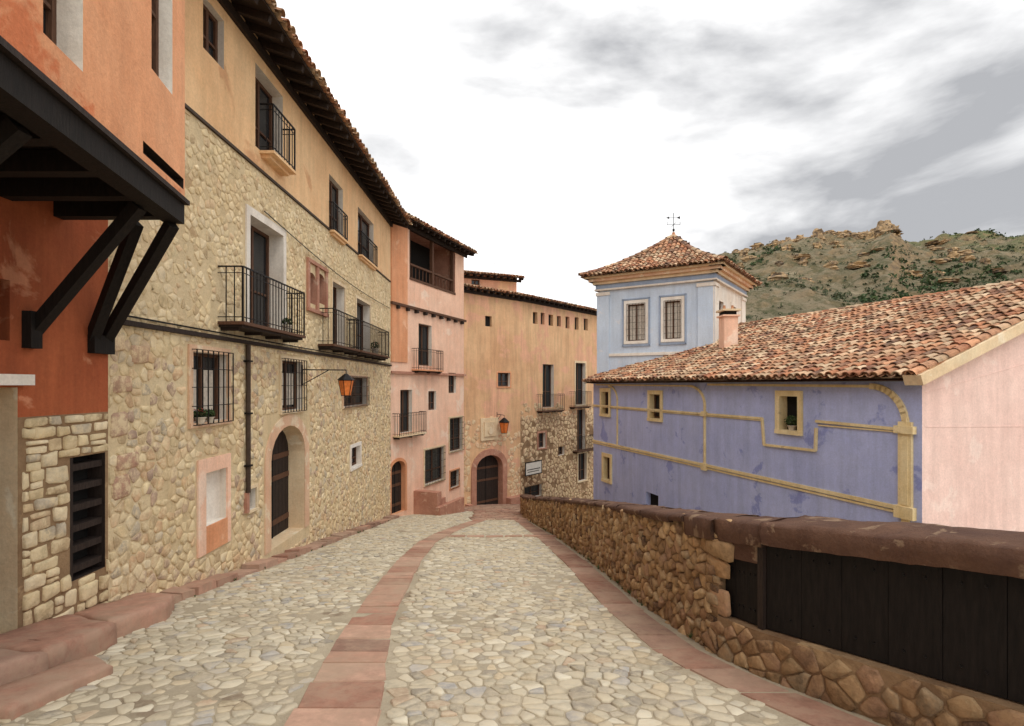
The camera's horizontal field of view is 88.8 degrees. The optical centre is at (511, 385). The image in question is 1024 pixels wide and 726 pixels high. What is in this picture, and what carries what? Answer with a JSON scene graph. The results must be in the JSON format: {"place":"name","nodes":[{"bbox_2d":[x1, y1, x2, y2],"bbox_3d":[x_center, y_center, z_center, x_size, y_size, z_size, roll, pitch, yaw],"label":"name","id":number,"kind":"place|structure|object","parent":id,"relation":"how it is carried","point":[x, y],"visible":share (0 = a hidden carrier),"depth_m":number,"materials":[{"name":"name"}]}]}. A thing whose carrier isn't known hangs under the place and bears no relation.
{"place":"outdoors","nodes":[
{"label":"outdoors","id":0,"kind":"place"},
{"bbox_2d":[0,504,884,725],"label":"cobblestone street","id":1,"kind":"structure","parent":0,"point":[495,615],"depth_m":4.84,"materials":[{"name":"stone"}]},
{"bbox_2d":[22,414,110,625],"bbox_3d":[-4.581,1.614,1.475,0.057,2.609,8.946,0,0,0],"label":"base masonry","id":2,"kind":"object","parent":1,"relation":"on","point":[88,587],"visible":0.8,"depth_m":5.20,"materials":[{"name":"stone"}]},
{"bbox_2d":[0,592,173,720],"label":"sandstone doorstep","id":3,"kind":"object","parent":1,"relation":"on","point":[43,663],"visible":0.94,"depth_m":4.42,"materials":[{"name":"pink stone"}]},
{"bbox_2d":[0,0,184,633],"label":"walls","id":4,"kind":"structure","parent":1,"relation":"on","point":[116,68],"depth_m":4.91,"materials":[{"name":"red paint"}]},
{"bbox_2d":[0,35,189,353],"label":"timber brackets","id":5,"kind":"object","parent":4,"relation":"attached to","point":[67,155],"visible":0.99,"depth_m":4.69,"materials":[{"name":"brown wood"}]},
{"bbox_2d":[108,0,390,602],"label":"walls","id":6,"kind":"structure","parent":1,"relation":"on","point":[232,82],"depth_m":9.67,"materials":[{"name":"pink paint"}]},
{"bbox_2d":[193,408,207,423],"bbox_3d":[-4.538,0.445,7.621,0.208,0.239,0.212,0,0,0],"label":"flower pot","id":7,"kind":"object","parent":6,"relation":"on","point":[201,419],"visible":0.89,"depth_m":7.58,"materials":[{"name":"ceramic"}]},
{"bbox_2d":[206,408,214,422],"bbox_3d":[-4.542,0.451,7.854,0.171,0.227,0.194,0,0,0],"label":"flower pot","id":8,"kind":"object","parent":6,"relation":"on","point":[211,414],"visible":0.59,"depth_m":7.82,"materials":[{"name":"ceramic"}]},
{"bbox_2d":[108,109,390,601],"bbox_3d":[-4.586,0.704,12.875,0.048,9.167,13.846,0,0,0],"label":"rubble masonry","id":9,"kind":"object","parent":6,"relation":"attached to","point":[120,428],"visible":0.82,"depth_m":8.24,"materials":[{"name":"stone"}]},
{"bbox_2d":[123,103,391,557],"bbox_3d":[-4.545,-0.709,12.650,0.110,6.468,14.100,0,0,0],"label":"ledge and pipes","id":10,"kind":"object","parent":6,"relation":"attached to","point":[213,536],"visible":0.96,"depth_m":8.35,"materials":[{"name":"brown"}]},
{"bbox_2d":[217,103,389,360],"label":"balconies","id":11,"kind":"structure","parent":6,"relation":"attached to","point":[276,161],"depth_m":10.19,"materials":[{"name":"black metal"}]},
{"bbox_2d":[282,317,291,331],"bbox_3d":[-4.348,-1.165,10.101,0.232,0.311,0.232,0,0,0],"label":"flower pot","id":12,"kind":"object","parent":11,"relation":"on","point":[286,324],"visible":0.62,"depth_m":10.06,"materials":[{"name":"ceramic"}]},
{"bbox_2d":[370,342,379,353],"bbox_3d":[-4.353,-1.201,16.597,0.308,0.401,0.346,0,0,0],"label":"flower pot","id":13,"kind":"object","parent":11,"relation":"on","point":[374,348],"visible":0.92,"depth_m":16.51,"materials":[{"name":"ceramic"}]},
{"bbox_2d":[217,0,408,227],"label":"eave timber","id":14,"kind":"object","parent":6,"relation":"on","point":[262,23],"visible":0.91,"depth_m":10.81,"materials":[{"name":"brown wood"}]},
{"bbox_2d":[266,0,412,224],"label":"roof tiles","id":15,"kind":"object","parent":14,"relation":"on","point":[285,23],"visible":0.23,"depth_m":10.86,"materials":[{"name":"tile"}]},
{"bbox_2d":[302,365,354,395],"bbox_3d":[-4.149,-0.098,11.806,1.193,0.685,0.358,0,0,-30],"label":"wall lantern","id":16,"kind":"object","parent":6,"relation":"attached to","point":[346,381],"depth_m":11.89,"materials":[{"name":"orange glass"}]},
{"bbox_2d":[390,229,463,515],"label":"walls","id":17,"kind":"structure","parent":1,"relation":"on","point":[432,458],"depth_m":22.86,"materials":[{"name":"pink paint"}]},
{"bbox_2d":[390,224,466,439],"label":"trim and balconies","id":18,"kind":"structure","parent":17,"relation":"attached to","point":[400,307],"depth_m":20.60,"materials":[{"name":"orange paint"}]},
{"bbox_2d":[407,218,474,257],"bbox_3d":[-5.586,-7.140,23.430,5.500,1.774,6.728,0,0,22],"label":"eave timber","id":19,"kind":"object","parent":17,"relation":"on","point":[443,241],"visible":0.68,"depth_m":22.76,"materials":[{"name":"brown wood"}]},
{"bbox_2d":[405,211,477,253],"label":"roof tiles","id":20,"kind":"object","parent":19,"relation":"on","point":[418,220],"visible":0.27,"depth_m":22.18,"materials":[{"name":"tile"}]},
{"bbox_2d":[414,489,463,515],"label":"sandstone steps","id":21,"kind":"structure","parent":1,"relation":"on","point":[430,502],"depth_m":21.15,"materials":[{"name":"pink stone"}]},
{"bbox_2d":[194,521,693,637],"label":"weeds","id":22,"kind":"object","parent":1,"relation":"on","point":[629,592],"visible":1,"depth_m":8.00,"materials":[{"name":"green plant"}]},
{"bbox_2d":[464,288,596,505],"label":"walls","id":23,"kind":"structure","parent":1,"relation":"on","point":[517,354],"depth_m":29.00,"materials":[{"name":"paint"}]},
{"bbox_2d":[464,274,516,291],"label":"walls","id":24,"kind":"structure","parent":23,"relation":"on","point":[509,286],"depth_m":32.62,"materials":[{"name":"paint"}]},
{"bbox_2d":[464,273,523,282],"bbox_3d":[-3.213,-7.328,34.178,6.338,1.587,5.500,0,0,-23],"label":"eave timber","id":25,"kind":"object","parent":24,"relation":"on","point":[489,277],"visible":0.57,"depth_m":32.37,"materials":[{"name":"brown wood"}]},
{"bbox_2d":[464,270,524,277],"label":"roof tiles","id":26,"kind":"object","parent":25,"relation":"on","point":[490,273],"visible":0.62,"depth_m":32.12,"materials":[{"name":"tile"}]},
{"bbox_2d":[464,286,525,301],"bbox_3d":[-3.070,-5.494,28.820,5.590,1.680,5.350,0,0,-44],"label":"eave timber","id":27,"kind":"object","parent":23,"relation":"on","point":[493,294],"visible":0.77,"depth_m":27.35,"materials":[{"name":"brown wood"}]},
{"bbox_2d":[443,281,524,295],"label":"roof tiles","id":28,"kind":"object","parent":27,"relation":"on","point":[491,289],"visible":0.66,"depth_m":27.10,"materials":[{"name":"tile"}]},
{"bbox_2d":[498,414,508,432],"bbox_3d":[-0.469,1.982,27.525,0.686,1.092,0.661,0,0,0],"label":"wall lantern","id":29,"kind":"object","parent":23,"relation":"attached to","point":[504,423],"depth_m":27.36,"materials":[{"name":"orange glass"}]},
{"bbox_2d":[464,402,592,503],"bbox_3d":[1.691,5.080,30.544,0.335,8.150,12.842,0,0,42],"label":"masonry","id":30,"kind":"object","parent":23,"relation":"attached to","point":[548,451],"visible":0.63,"depth_m":30.98,"materials":[{"name":"stone"}]},
{"bbox_2d":[465,391,592,506],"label":"balconies and coat of arms","id":31,"kind":"structure","parent":23,"relation":"attached to","point":[489,428],"depth_m":27.98},
{"bbox_2d":[523,460,541,475],"bbox_3d":[1.104,4.655,29.485,0.340,0.760,1.492,0,0,40],"label":"hanging sign","id":32,"kind":"object","parent":23,"relation":"attached to","point":[533,467],"visible":1,"depth_m":29.36,"materials":[{"name":"ceramic"}]},
{"bbox_2d":[520,296,596,315],"bbox_3d":[1.309,-5.641,34.316,6.400,1.948,9.393,0,0,40],"label":"eave timber","id":33,"kind":"object","parent":23,"relation":"on","point":[556,305],"visible":0.79,"depth_m":31.38,"materials":[{"name":"brown wood"}]},
{"bbox_2d":[514,291,596,310],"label":"roof tiles","id":34,"kind":"object","parent":33,"relation":"on","point":[557,301],"visible":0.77,"depth_m":30.95,"materials":[{"name":"tile"}]},
{"bbox_2d":[526,499,706,644],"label":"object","id":35,"kind":"object","parent":1,"relation":"on","point":[640,517],"visible":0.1,"depth_m":5.99,"materials":[{"name":"brown stone"}]},
{"bbox_2d":[520,497,734,647],"bbox_3d":[1.116,3.331,13.297,0.236,4.276,17.453,0,0,-5],"label":"masonry","id":36,"kind":"object","parent":35,"relation":"on","point":[603,554],"visible":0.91,"depth_m":6.33,"materials":[{"name":"stone"}]},
{"bbox_2d":[520,494,1023,578],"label":"cap","id":37,"kind":"object","parent":35,"relation":"on","point":[993,552],"visible":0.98,"depth_m":3.67,"materials":[{"name":"brown stone"}]},
{"bbox_2d":[593,333,1023,531],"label":"walls","id":38,"kind":"structure","parent":1,"relation":"on","point":[971,477],"depth_m":11.93,"materials":[{"name":"blue paint"}]},
{"bbox_2d":[578,232,762,373],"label":"belvedere tower","id":39,"kind":"structure","parent":38,"relation":"on","point":[673,293],"depth_m":22.30,"materials":[{"name":"blue paint"}]},
{"bbox_2d":[667,213,679,231],"bbox_3d":[7.483,-7.525,24.250,0.478,0.950,0.465,0,0,44],"label":"weather vane","id":40,"kind":"object","parent":39,"relation":"on","point":[673,224],"visible":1,"depth_m":24.24,"materials":[{"name":"metal"}]},
{"bbox_2d":[784,415,796,429],"bbox_3d":[6.957,0.935,12.993,0.374,0.368,0.344,0,0,0],"label":"window plant","id":41,"kind":"object","parent":38,"relation":"on","point":[790,425],"depth_m":12.94,"materials":[{"name":"plant"}]},
{"bbox_2d":[582,278,1023,382],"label":"roof tiles","id":42,"kind":"object","parent":38,"relation":"on","point":[892,340],"visible":0.81,"depth_m":13.96,"materials":[{"name":"orange tile"}]},
{"bbox_2d":[716,305,740,348],"bbox_3d":[7.950,-1.865,19.200,0.660,2.130,0.660,0,0,0],"label":"chimney","id":43,"kind":"object","parent":42,"relation":"on","point":[728,327],"visible":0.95,"depth_m":18.95,"materials":[{"name":"pink paint"}]},
{"bbox_2d":[591,364,1023,521],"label":"mouldings","id":44,"kind":"object","parent":38,"relation":"attached to","point":[903,509],"visible":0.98,"depth_m":11.64,"materials":[{"name":"yellow paint"}]},
{"bbox_2d":[902,319,1023,384],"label":"verge","id":45,"kind":"structure","parent":38,"relation":"on","point":[972,353],"depth_m":10.04,"materials":[{"name":"beige paint"}]},
{"bbox_2d":[707,543,1023,725],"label":"pier and plinth","id":46,"kind":"structure","parent":1,"relation":"on","point":[891,676],"depth_m":3.73,"materials":[{"name":"brown stone"}]},
{"bbox_2d":[702,533,1023,725],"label":"plinth masonry","id":47,"kind":"object","parent":46,"relation":"attached to","point":[929,703],"visible":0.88,"depth_m":3.69,"materials":[{"name":"stone"}]},
{"bbox_2d":[726,546,1023,703],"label":"timber boards","id":48,"kind":"object","parent":46,"relation":"on","point":[964,628],"visible":0.91,"depth_m":3.43,"materials":[{"name":"wood"}]},
{"bbox_2d":[276,0,1023,308],"label":"sky","id":49,"kind":"structure","parent":0,"point":[556,141],"materials":[{"name":"white"}]},
{"bbox_2d":[718,231,1023,321],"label":"hill","id":50,"kind":"structure","parent":0,"point":[765,300],"depth_m":191.68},
{"bbox_2d":[732,220,1008,283],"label":"rock outcrop","id":51,"kind":"object","parent":50,"relation":"on","point":[882,227],"visible":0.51,"depth_m":223.78,"materials":[{"name":"beige stone"}]},
{"bbox_2d":[724,228,1023,319],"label":"hillside shrubs","id":52,"kind":"object","parent":50,"relation":"on","point":[864,299],"visible":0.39,"depth_m":179.47,"materials":[{"name":"green plant"}]}
]}

